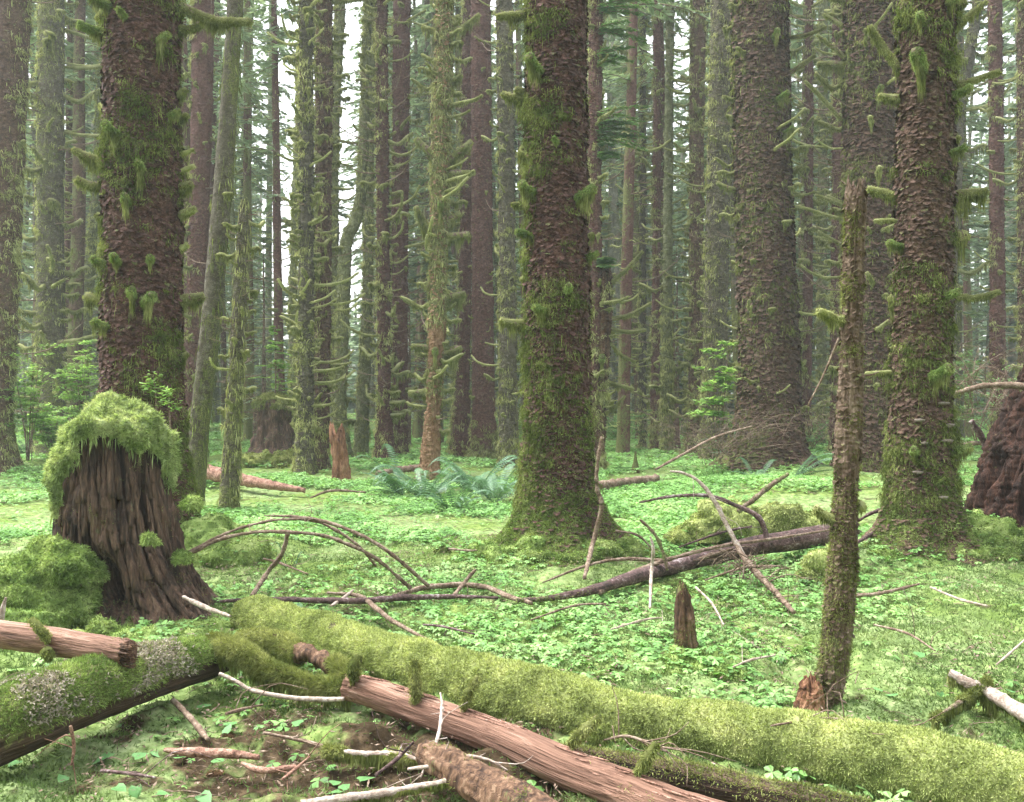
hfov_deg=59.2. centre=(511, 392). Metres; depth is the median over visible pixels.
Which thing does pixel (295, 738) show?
dead stick
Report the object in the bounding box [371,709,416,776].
dead stick
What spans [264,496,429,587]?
arched branch
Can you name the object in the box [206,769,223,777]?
spruce cone
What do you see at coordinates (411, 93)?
forest tree
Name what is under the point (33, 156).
forest tree
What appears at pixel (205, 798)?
lily leaf
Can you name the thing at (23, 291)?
forest tree
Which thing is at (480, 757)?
thin branch
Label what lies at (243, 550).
moss mound
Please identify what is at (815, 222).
distant tree
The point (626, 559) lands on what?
thin branch
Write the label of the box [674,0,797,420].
forest tree
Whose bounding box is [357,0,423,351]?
forest tree
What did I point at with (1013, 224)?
distant tree
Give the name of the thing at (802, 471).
sword fern
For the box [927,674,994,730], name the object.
dead stick
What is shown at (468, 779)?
rotten log
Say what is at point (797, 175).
distant tree
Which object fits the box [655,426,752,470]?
bent branch
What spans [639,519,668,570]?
upright stick
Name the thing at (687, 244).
distant tree
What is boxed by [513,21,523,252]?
forest tree
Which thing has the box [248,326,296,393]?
hemlock seedling
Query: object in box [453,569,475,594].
dead stick
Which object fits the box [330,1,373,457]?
mossy tree
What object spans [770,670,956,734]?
thin branch
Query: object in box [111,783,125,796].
lily leaf
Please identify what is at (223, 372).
forest tree
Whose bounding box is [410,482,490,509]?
sword fern
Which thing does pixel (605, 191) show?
distant tree
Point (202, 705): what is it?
lily leaf
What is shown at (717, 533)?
thin branch
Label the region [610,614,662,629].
thin branch
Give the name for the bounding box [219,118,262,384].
distant tree
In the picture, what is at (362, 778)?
lily leaf
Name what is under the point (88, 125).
forest tree
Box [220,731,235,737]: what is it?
spruce cone
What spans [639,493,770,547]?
bent branch
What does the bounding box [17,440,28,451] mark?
sword fern
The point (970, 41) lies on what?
mossy tree
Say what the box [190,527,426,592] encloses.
arched branch
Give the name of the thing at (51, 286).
mossy tree
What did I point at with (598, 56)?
mossy tree
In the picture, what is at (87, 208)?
forest tree
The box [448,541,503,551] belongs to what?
thin branch
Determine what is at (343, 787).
lily leaf
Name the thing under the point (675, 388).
forest tree
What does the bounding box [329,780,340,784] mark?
lily leaf
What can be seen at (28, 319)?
distant tree
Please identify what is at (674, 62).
distant tree
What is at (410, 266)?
distant tree
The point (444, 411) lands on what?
distant tree
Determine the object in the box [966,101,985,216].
distant tree
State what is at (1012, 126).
forest tree
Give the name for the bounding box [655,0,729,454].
mossy tree
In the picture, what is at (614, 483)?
fallen log
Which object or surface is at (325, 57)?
mossy tree
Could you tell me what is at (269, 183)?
distant tree
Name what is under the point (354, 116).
forest tree
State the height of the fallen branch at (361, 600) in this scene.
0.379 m
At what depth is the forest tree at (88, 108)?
33.39 m
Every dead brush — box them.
[641,403,787,468]
[684,393,827,460]
[698,542,810,602]
[805,397,835,440]
[865,320,1022,430]
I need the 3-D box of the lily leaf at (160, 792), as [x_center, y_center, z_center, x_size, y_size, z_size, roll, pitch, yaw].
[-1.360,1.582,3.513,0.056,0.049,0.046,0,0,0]
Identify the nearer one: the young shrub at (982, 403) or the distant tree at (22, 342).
the young shrub at (982, 403)
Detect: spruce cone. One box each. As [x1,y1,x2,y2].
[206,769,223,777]
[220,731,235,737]
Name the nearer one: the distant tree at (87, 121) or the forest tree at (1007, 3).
the forest tree at (1007, 3)
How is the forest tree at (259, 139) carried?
on the ground
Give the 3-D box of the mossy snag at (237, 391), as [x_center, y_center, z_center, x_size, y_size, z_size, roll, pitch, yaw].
[-3.686,-0.365,12.185,0.874,4.569,1.373,0,0,-25]
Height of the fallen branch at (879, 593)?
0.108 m
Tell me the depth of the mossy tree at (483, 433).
21.48 m
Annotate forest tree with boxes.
[15,4,36,412]
[16,0,100,452]
[16,51,36,422]
[16,116,33,388]
[17,7,89,418]
[23,4,97,272]
[26,0,96,338]
[26,0,100,391]
[29,0,96,243]
[29,9,94,225]
[64,0,100,419]
[64,1,99,359]
[86,71,100,384]
[86,109,101,392]
[181,0,259,293]
[183,0,248,284]
[208,0,271,411]
[212,0,279,436]
[212,0,294,440]
[212,0,314,393]
[214,2,271,424]
[217,0,284,422]
[218,0,288,384]
[339,1,415,415]
[341,11,414,405]
[345,8,421,349]
[346,1,416,385]
[346,6,414,384]
[354,1,418,361]
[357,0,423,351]
[373,11,428,353]
[374,0,454,434]
[374,1,426,425]
[388,15,455,437]
[408,0,459,442]
[408,0,492,416]
[408,1,471,424]
[410,38,471,414]
[415,0,523,404]
[452,16,517,413]
[470,0,524,406]
[490,0,525,418]
[491,25,518,416]
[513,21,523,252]
[519,0,665,417]
[586,0,624,399]
[601,2,675,439]
[601,37,626,230]
[602,0,710,455]
[602,40,650,386]
[603,0,689,448]
[607,2,705,440]
[672,0,710,436]
[672,32,708,312]
[673,0,733,396]
[673,9,709,336]
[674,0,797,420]
[704,28,733,403]
[789,0,831,413]
[789,1,829,272]
[791,3,813,226]
[797,2,831,262]
[813,0,832,309]
[813,30,832,391]
[953,8,1016,439]
[956,2,1016,437]
[956,15,1005,131]
[966,11,1016,116]
[978,0,1017,341]
[987,20,1016,287]
[1002,1,1016,27]
[1006,47,1016,183]
[1007,86,1016,182]
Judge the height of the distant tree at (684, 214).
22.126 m
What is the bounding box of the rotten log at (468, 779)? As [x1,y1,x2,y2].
[414,739,557,801]
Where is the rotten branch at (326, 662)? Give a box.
[293,642,363,679]
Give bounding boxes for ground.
[0,409,1023,801]
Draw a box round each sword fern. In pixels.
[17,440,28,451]
[271,542,304,567]
[346,444,405,495]
[364,462,468,498]
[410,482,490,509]
[427,455,517,492]
[443,464,518,501]
[732,457,779,478]
[794,450,833,474]
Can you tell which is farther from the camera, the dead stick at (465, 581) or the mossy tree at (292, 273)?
the mossy tree at (292, 273)
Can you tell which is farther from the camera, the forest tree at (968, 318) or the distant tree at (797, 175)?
the distant tree at (797, 175)
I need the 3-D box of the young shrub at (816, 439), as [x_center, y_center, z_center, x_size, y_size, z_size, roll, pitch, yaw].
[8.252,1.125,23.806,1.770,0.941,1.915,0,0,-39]
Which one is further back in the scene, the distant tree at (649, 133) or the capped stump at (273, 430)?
the distant tree at (649, 133)
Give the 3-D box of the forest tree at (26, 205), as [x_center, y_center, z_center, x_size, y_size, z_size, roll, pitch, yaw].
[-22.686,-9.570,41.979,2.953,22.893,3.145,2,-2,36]
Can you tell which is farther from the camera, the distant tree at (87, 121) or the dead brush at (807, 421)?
the distant tree at (87, 121)
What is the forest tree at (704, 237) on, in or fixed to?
on the ground
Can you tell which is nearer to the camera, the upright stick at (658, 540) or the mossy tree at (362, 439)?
the upright stick at (658, 540)
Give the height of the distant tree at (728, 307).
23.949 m
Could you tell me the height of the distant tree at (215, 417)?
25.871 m
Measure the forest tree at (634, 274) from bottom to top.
25.057 m
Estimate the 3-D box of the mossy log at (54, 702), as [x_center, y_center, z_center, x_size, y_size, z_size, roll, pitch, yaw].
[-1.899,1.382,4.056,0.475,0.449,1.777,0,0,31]
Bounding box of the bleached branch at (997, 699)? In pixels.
[946,669,1023,731]
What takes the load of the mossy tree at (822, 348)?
on the ground
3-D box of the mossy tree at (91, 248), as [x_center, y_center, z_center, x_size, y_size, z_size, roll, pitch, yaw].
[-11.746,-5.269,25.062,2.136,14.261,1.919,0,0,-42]
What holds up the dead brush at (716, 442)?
on the wood sorrel
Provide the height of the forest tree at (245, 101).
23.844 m
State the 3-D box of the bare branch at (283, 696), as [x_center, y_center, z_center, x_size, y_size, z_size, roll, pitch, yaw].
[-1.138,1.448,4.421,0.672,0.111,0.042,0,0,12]
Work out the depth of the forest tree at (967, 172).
29.25 m
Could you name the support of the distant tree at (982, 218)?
on the ground
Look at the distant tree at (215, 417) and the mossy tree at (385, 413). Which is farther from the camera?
the distant tree at (215, 417)
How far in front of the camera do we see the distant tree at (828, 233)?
42.99 m
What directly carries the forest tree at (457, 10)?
on the ground
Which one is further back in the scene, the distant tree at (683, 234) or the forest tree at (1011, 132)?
the distant tree at (683, 234)
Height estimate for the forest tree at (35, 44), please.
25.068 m
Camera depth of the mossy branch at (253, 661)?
4.55 m
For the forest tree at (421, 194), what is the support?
on the ground
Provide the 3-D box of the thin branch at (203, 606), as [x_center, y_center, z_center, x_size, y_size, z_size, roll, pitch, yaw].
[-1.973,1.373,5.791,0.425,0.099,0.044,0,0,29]
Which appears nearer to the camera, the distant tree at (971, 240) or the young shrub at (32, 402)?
the young shrub at (32, 402)
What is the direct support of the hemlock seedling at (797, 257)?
on the ground
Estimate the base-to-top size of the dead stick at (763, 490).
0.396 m
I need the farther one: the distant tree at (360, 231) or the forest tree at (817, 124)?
the distant tree at (360, 231)
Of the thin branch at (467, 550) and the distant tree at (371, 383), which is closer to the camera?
the thin branch at (467, 550)
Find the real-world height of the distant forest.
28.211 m
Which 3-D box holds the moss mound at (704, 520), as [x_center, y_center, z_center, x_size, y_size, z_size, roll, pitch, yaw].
[2.438,1.300,9.219,1.784,0.506,0.834,0,0,0]
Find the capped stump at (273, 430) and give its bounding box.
[241,390,295,456]
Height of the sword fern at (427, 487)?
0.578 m
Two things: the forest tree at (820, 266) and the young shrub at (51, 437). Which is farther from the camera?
the forest tree at (820, 266)
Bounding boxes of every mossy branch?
[203,628,351,711]
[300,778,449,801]
[318,741,422,775]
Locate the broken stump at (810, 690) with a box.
[793,670,826,711]
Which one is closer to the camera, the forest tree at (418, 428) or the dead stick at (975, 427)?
the dead stick at (975, 427)
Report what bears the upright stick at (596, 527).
on the ground
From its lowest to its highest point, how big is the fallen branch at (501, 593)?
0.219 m
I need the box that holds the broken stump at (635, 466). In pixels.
[630,451,639,473]
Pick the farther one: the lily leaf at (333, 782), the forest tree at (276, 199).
the forest tree at (276, 199)
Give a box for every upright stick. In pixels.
[582,436,603,579]
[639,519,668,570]
[649,536,654,608]
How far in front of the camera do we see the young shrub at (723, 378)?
16.00 m
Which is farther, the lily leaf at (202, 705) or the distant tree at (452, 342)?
the distant tree at (452, 342)
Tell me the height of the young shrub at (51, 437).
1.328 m
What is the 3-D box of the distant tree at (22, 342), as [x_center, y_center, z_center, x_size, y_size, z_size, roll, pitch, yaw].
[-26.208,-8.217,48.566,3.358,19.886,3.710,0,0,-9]
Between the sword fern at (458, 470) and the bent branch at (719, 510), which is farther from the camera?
the sword fern at (458, 470)
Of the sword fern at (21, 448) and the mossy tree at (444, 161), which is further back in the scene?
the sword fern at (21, 448)
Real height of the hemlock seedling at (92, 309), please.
9.101 m
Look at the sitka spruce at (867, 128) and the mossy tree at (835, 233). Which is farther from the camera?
the mossy tree at (835, 233)
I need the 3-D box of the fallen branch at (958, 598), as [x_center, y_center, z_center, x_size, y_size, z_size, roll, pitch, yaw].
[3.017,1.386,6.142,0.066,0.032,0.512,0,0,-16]
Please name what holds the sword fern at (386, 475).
on the ground
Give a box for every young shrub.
[0,344,60,460]
[15,401,80,452]
[17,357,72,405]
[47,339,98,421]
[139,370,181,428]
[606,410,656,440]
[686,340,740,453]
[805,418,828,449]
[953,349,1016,439]
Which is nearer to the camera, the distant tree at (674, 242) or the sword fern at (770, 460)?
the sword fern at (770, 460)
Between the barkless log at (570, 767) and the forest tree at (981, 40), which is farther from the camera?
the forest tree at (981, 40)
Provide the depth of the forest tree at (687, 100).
35.78 m
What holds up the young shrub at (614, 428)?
on the ground
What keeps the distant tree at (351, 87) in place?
on the ground
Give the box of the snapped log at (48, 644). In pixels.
[0,616,139,668]
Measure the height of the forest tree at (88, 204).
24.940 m
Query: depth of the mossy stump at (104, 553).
6.11 m
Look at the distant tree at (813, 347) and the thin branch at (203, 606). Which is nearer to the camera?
the thin branch at (203, 606)
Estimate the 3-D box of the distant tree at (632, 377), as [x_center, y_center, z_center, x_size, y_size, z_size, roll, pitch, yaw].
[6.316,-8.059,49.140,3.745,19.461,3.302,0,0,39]
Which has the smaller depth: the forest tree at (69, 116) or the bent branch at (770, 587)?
the bent branch at (770, 587)
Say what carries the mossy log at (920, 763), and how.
on the ground
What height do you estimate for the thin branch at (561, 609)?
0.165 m
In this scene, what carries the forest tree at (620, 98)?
on the ground
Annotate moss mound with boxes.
[0,511,299,569]
[240,447,295,468]
[432,543,452,554]
[443,534,666,564]
[659,644,750,682]
[662,495,825,545]
[794,544,828,584]
[859,509,1023,562]
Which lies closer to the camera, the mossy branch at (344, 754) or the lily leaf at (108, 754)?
the mossy branch at (344, 754)
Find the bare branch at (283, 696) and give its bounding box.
[218,672,344,701]
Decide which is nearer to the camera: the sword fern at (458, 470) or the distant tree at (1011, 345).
the sword fern at (458, 470)
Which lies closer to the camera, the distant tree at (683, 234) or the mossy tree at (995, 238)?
the mossy tree at (995, 238)
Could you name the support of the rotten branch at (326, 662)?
on the ground
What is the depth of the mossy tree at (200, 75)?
19.81 m
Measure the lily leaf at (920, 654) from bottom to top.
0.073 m
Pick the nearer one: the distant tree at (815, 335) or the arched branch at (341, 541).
the arched branch at (341, 541)
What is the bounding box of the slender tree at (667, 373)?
[637,0,687,453]
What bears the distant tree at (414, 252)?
on the ground
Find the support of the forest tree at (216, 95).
on the ground
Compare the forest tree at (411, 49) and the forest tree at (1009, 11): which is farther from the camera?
the forest tree at (411, 49)
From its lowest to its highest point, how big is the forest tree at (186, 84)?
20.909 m
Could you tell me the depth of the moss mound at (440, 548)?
8.85 m
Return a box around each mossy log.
[0,631,228,766]
[229,593,1023,801]
[234,625,306,667]
[557,739,871,801]
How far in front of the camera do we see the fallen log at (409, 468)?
16.79 m
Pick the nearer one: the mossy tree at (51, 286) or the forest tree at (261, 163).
the mossy tree at (51, 286)
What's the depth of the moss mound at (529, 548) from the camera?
8.10 m
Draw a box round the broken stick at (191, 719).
[170,698,209,741]
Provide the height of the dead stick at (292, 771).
0.250 m
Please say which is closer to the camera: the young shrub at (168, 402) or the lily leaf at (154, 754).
the lily leaf at (154, 754)
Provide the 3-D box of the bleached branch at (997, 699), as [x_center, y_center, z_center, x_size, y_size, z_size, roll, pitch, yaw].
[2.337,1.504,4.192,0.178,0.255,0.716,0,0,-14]
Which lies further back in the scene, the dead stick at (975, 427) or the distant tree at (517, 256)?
the distant tree at (517, 256)
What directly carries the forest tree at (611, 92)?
on the ground
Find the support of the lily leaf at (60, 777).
on the ground
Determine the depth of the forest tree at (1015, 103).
28.58 m
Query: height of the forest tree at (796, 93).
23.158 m
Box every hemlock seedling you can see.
[17,198,100,413]
[211,230,289,421]
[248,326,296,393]
[283,301,376,401]
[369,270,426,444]
[632,246,703,424]
[795,229,829,417]
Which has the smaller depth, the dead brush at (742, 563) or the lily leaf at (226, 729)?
the lily leaf at (226, 729)
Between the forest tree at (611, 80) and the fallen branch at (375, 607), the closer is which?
the fallen branch at (375, 607)
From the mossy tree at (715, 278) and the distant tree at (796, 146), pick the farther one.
the distant tree at (796, 146)
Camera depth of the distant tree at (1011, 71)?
44.70 m
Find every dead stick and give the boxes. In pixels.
[0,597,6,619]
[34,725,75,781]
[100,749,219,786]
[225,683,308,725]
[250,534,289,595]
[262,716,337,767]
[269,724,339,792]
[330,589,353,606]
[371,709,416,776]
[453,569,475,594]
[736,472,788,513]
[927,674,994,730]
[969,419,985,445]
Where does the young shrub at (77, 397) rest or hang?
on the ground
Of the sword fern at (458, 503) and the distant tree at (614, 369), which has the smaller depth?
the sword fern at (458, 503)
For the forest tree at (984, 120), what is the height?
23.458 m
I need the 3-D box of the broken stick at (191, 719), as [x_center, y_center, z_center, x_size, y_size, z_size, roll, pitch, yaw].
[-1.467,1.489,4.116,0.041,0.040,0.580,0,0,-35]
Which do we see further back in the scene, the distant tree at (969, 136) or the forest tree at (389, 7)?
the distant tree at (969, 136)
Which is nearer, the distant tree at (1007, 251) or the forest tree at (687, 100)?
the forest tree at (687, 100)
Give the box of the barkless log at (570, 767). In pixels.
[340,653,724,801]
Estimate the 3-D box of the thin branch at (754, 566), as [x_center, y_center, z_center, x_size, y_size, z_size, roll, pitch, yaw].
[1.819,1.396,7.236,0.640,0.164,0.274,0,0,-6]
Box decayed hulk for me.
[964,364,1023,527]
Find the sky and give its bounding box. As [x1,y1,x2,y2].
[27,0,1015,397]
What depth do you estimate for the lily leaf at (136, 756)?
3.87 m
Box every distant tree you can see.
[14,130,32,416]
[17,126,33,420]
[18,142,93,350]
[20,104,33,380]
[20,126,32,371]
[20,126,33,408]
[22,17,35,385]
[29,17,98,400]
[64,52,99,375]
[86,40,99,398]
[212,105,259,422]
[216,0,259,419]
[217,33,287,396]
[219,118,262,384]
[220,6,285,353]
[235,1,295,392]
[260,0,375,421]
[283,242,298,383]
[338,51,375,387]
[339,49,375,418]
[340,21,417,403]
[350,45,416,382]
[353,179,377,412]
[356,189,416,327]
[372,77,415,331]
[375,42,450,416]
[408,0,450,418]
[409,16,496,423]
[412,126,454,419]
[449,51,517,387]
[450,62,498,426]
[491,64,518,395]
[492,141,518,377]
[493,4,523,416]
[493,47,525,404]
[494,82,520,391]
[601,0,622,393]
[601,0,647,424]
[601,17,650,421]
[602,9,687,420]
[602,13,650,405]
[602,15,622,412]
[602,80,621,247]
[602,87,621,415]
[602,96,623,396]
[603,75,651,411]
[606,96,651,407]
[616,87,652,398]
[621,49,682,353]
[636,86,675,320]
[648,25,686,281]
[648,74,687,408]
[672,23,709,348]
[673,0,730,323]
[673,33,730,304]
[676,179,703,292]
[727,235,733,407]
[791,0,829,393]
[791,7,829,363]
[791,11,830,368]
[793,0,831,360]
[795,2,830,415]
[795,6,830,413]
[796,21,830,413]
[814,55,831,360]
[954,216,988,425]
[962,5,1007,350]
[963,79,1014,416]
[963,281,984,359]
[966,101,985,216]
[967,100,988,286]
[970,125,989,415]
[971,34,1017,389]
[974,31,1016,393]
[979,8,1016,374]
[984,52,1017,378]
[986,171,1017,308]
[1005,57,1015,177]
[1005,96,1016,373]
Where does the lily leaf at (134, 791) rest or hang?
on the ground
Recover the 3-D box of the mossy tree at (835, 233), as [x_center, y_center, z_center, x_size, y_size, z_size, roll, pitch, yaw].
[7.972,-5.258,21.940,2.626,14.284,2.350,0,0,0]
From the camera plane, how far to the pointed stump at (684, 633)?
5.16 m
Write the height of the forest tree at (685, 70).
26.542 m
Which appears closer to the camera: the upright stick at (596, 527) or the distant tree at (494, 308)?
the upright stick at (596, 527)
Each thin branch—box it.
[182,595,230,617]
[263,551,310,574]
[310,477,368,497]
[385,692,466,787]
[407,737,530,770]
[423,619,492,644]
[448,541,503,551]
[530,603,624,622]
[542,547,738,582]
[604,682,736,785]
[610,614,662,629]
[615,530,672,547]
[679,516,769,547]
[695,586,723,628]
[704,560,779,580]
[732,630,775,667]
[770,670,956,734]
[874,589,953,650]
[996,639,1023,664]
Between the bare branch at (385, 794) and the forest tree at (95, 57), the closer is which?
the bare branch at (385, 794)
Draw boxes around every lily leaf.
[8,760,22,766]
[57,774,68,782]
[92,752,114,764]
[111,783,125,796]
[128,784,141,798]
[132,752,148,766]
[150,750,159,756]
[155,790,169,794]
[195,790,211,801]
[197,704,209,709]
[211,758,224,768]
[222,724,231,738]
[223,722,236,732]
[292,719,302,726]
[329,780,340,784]
[338,784,349,790]
[357,776,374,780]
[913,652,924,657]
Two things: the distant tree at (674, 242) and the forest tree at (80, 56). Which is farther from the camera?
the distant tree at (674, 242)
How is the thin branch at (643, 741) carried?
on the mossy log at (718, 783)
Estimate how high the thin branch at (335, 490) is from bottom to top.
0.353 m
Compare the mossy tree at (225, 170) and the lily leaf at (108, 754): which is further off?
the mossy tree at (225, 170)
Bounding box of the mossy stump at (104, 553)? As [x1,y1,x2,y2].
[0,389,233,649]
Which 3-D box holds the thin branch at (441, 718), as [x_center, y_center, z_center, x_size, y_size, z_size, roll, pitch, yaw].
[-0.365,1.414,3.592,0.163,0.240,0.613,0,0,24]
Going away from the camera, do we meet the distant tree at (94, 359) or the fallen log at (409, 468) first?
the fallen log at (409, 468)
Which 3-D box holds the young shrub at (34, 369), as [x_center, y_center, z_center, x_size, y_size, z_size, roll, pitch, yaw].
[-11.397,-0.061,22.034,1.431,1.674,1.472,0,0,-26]
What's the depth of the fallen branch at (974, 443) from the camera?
12.97 m
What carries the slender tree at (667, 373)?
on the ground
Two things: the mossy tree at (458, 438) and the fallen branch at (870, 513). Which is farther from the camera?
the mossy tree at (458, 438)
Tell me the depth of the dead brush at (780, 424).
15.28 m
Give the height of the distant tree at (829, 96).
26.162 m
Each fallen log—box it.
[206,464,305,492]
[375,464,418,475]
[516,524,830,603]
[598,474,659,492]
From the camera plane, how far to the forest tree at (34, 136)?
31.47 m
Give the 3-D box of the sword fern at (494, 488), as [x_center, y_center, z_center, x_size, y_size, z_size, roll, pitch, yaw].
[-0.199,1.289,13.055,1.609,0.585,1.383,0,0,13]
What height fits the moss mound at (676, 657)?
0.179 m
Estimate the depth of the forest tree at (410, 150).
41.57 m
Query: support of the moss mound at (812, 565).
on the ground
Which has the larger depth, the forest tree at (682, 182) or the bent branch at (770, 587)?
the forest tree at (682, 182)
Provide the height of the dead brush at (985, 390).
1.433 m
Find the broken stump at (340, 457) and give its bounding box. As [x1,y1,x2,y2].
[329,421,350,483]
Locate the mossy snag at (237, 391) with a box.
[208,199,271,513]
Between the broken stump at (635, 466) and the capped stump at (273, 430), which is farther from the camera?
the capped stump at (273, 430)
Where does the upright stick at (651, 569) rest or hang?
on the ground
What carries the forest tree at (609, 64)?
on the ground
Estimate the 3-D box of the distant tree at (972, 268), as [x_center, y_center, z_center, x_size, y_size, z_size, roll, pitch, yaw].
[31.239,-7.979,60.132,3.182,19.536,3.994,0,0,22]
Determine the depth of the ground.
5.33 m
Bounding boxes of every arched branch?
[189,503,376,566]
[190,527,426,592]
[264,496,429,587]
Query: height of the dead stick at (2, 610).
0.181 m
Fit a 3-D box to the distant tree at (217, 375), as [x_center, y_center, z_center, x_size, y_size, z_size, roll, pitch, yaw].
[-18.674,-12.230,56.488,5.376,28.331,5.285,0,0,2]
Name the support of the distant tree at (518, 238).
on the ground
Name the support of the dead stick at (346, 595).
on the fallen branch at (375, 607)
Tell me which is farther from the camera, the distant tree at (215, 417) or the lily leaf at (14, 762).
the distant tree at (215, 417)
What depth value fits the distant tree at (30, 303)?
43.90 m
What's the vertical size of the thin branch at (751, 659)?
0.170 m
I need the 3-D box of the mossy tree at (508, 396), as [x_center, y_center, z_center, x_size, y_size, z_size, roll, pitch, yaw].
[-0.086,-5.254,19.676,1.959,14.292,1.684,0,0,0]
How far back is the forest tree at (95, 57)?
37.65 m
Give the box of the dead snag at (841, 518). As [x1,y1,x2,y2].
[807,175,878,708]
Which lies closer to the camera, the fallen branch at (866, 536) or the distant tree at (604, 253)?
the fallen branch at (866, 536)
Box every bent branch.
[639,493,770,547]
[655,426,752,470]
[670,470,743,551]
[732,540,807,616]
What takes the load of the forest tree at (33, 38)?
on the ground
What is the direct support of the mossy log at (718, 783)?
on the ground
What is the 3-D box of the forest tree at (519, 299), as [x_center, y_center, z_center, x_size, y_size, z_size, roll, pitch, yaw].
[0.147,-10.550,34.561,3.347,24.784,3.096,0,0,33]
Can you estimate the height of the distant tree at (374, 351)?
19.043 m
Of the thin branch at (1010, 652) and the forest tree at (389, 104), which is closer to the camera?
the thin branch at (1010, 652)
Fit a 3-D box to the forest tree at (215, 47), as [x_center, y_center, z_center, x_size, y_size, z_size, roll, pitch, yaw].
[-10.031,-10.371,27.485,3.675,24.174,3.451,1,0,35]
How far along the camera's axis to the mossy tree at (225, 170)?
12.49 m
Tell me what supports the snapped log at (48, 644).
on the mossy log at (54, 702)
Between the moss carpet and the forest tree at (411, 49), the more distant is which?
the forest tree at (411, 49)
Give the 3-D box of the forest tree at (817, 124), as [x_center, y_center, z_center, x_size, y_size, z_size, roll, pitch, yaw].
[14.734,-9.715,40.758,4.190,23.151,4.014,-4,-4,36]
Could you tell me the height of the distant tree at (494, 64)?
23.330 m
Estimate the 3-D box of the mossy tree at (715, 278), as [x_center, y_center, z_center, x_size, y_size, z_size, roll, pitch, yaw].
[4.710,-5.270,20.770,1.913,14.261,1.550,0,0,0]
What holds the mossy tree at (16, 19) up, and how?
on the ground
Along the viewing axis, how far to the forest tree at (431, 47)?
27.97 m
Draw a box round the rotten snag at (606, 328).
[594,250,651,472]
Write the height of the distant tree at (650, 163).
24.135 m
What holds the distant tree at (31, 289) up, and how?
on the ground
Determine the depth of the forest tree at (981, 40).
33.87 m
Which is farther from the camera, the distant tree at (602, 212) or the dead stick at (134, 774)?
the distant tree at (602, 212)
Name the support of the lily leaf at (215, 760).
on the ground
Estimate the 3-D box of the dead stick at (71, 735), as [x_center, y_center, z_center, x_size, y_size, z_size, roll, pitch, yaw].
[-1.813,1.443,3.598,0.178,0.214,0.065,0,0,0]
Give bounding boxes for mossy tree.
[0,0,82,475]
[14,0,102,457]
[66,31,102,402]
[181,0,243,422]
[184,0,268,506]
[256,9,315,436]
[267,0,358,474]
[269,0,367,469]
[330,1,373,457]
[330,3,360,454]
[333,0,423,459]
[346,3,391,455]
[351,0,456,455]
[400,0,485,479]
[430,0,497,456]
[460,0,516,460]
[463,0,523,467]
[586,0,654,466]
[609,1,683,448]
[613,0,688,450]
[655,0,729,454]
[677,0,736,460]
[789,0,830,448]
[790,0,832,442]
[791,1,842,456]
[953,0,1015,417]
[962,0,1016,433]
[977,0,1023,381]
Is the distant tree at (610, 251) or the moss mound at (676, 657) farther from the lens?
the distant tree at (610, 251)
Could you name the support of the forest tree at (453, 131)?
on the ground
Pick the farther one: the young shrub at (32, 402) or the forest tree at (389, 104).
the forest tree at (389, 104)
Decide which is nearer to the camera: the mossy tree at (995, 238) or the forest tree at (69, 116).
the mossy tree at (995, 238)
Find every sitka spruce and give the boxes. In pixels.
[68,0,253,524]
[470,0,669,570]
[703,0,838,473]
[792,0,897,472]
[858,0,1004,565]
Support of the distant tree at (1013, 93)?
on the ground
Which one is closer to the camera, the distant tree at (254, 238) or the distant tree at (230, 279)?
the distant tree at (254, 238)
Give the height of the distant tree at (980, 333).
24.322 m
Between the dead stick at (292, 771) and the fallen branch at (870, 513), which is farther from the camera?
the fallen branch at (870, 513)
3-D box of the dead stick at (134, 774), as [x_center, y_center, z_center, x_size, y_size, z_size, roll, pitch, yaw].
[-1.383,1.478,3.529,0.483,0.110,0.138,0,0,0]
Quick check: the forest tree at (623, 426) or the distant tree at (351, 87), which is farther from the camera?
the distant tree at (351, 87)
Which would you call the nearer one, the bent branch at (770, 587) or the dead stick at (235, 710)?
the dead stick at (235, 710)
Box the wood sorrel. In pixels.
[0,413,1023,801]
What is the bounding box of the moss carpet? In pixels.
[0,530,1023,801]
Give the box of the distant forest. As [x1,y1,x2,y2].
[20,56,1015,413]
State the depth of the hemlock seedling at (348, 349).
33.08 m
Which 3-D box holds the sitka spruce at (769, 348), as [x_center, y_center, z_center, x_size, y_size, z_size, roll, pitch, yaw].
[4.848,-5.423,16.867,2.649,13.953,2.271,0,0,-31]
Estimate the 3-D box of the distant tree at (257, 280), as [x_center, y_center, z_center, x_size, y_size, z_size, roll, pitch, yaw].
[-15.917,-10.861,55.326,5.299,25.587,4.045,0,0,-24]
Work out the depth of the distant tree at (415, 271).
47.77 m
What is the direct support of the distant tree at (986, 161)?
on the ground
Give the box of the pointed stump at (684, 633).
[672,580,698,648]
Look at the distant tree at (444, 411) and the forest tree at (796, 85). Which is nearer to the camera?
the forest tree at (796, 85)
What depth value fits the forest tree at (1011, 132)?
35.77 m
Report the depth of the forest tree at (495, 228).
39.88 m
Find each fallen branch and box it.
[220,578,497,603]
[327,591,423,636]
[392,582,532,604]
[597,529,829,594]
[856,582,919,597]
[858,508,879,521]
[858,531,872,543]
[930,586,986,606]
[954,369,1023,401]
[964,441,981,445]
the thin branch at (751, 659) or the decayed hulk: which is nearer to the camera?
the thin branch at (751, 659)
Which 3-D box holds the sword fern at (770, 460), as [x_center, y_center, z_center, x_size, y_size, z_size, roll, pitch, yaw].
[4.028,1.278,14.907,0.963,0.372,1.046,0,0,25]

